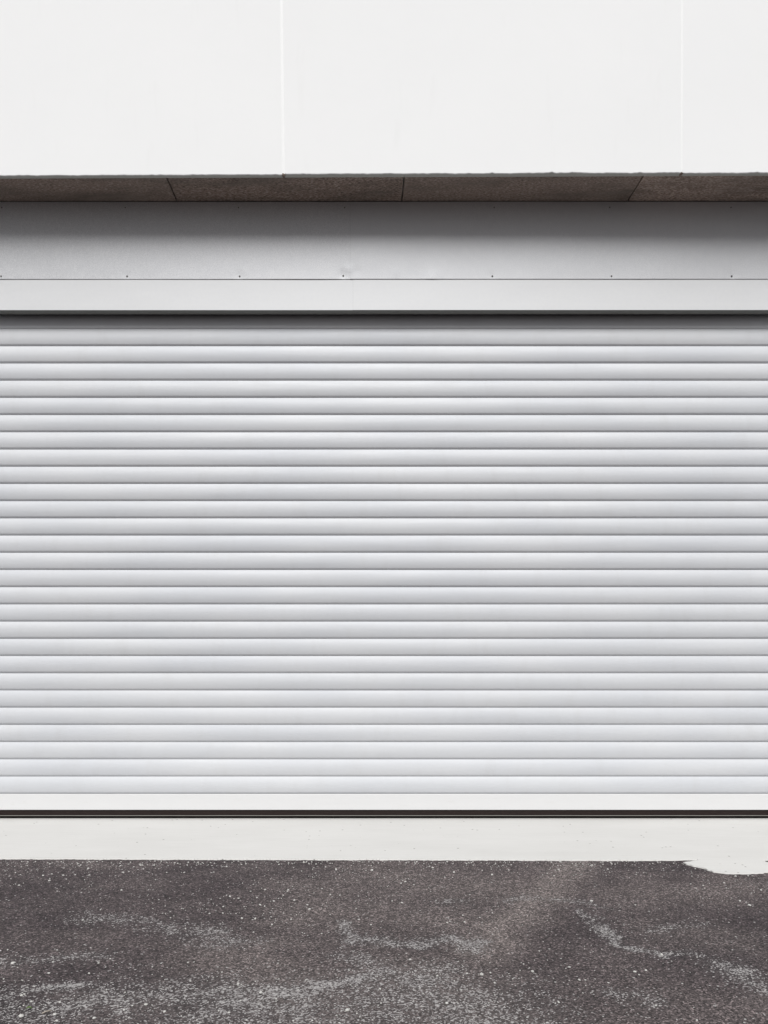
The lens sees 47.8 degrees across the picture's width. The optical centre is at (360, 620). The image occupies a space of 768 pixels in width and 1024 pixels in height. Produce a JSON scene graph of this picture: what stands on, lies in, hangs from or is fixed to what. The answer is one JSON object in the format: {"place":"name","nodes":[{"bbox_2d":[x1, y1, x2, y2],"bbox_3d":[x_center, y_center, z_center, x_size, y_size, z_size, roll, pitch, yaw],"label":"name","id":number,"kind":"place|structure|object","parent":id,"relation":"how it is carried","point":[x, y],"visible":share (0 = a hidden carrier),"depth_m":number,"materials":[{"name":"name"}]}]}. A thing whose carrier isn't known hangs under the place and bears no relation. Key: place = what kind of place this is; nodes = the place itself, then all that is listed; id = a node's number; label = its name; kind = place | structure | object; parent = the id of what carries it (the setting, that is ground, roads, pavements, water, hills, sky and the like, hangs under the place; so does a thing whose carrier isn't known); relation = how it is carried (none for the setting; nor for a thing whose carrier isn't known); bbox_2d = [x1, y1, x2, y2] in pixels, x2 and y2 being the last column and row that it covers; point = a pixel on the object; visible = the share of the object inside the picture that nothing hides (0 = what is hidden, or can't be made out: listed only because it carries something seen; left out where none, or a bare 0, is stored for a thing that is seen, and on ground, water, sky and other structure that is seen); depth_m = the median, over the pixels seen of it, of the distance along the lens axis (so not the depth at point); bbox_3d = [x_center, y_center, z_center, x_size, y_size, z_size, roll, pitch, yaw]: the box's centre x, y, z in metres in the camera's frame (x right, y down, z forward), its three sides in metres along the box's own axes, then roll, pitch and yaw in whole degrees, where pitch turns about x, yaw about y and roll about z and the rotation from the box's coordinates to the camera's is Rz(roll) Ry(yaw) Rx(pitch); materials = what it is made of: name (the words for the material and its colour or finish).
{"place":"outdoors","nodes":[
{"label":"outdoors","id":0,"kind":"place"},
{"bbox_2d":[0,859,767,1023],"bbox_3d":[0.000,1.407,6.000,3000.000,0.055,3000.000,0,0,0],"label":"asphalt ground","id":1,"kind":"structure","parent":0,"point":[718,929],"depth_m":3.71,"materials":[{"name":"grey asphalt"}]},
{"bbox_2d":[0,861,761,1023],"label":"stone chips","id":2,"kind":"object","parent":1,"relation":"on","point":[260,992],"visible":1,"depth_m":4.17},
{"bbox_2d":[0,0,767,201],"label":"overhanging wall","id":3,"kind":"structure","parent":0,"point":[383,100],"depth_m":5.53,"materials":[{"name":"white paint"}]},
{"bbox_2d":[0,202,767,313],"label":"shutter housing","id":4,"kind":"object","parent":3,"relation":"attached to","point":[383,257],"visible":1,"depth_m":5.88,"materials":[{"name":"metal"}]},
{"bbox_2d":[0,314,767,817],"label":"roller shutter","id":5,"kind":"object","parent":4,"relation":"attached to","point":[382,564],"visible":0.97,"depth_m":5.99,"materials":[{"name":"metal"}]},
{"bbox_2d":[0,818,767,874],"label":"concrete apron","id":6,"kind":"object","parent":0,"point":[728,845],"visible":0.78,"depth_m":5.42,"materials":[{"name":"white concrete"}]}
]}

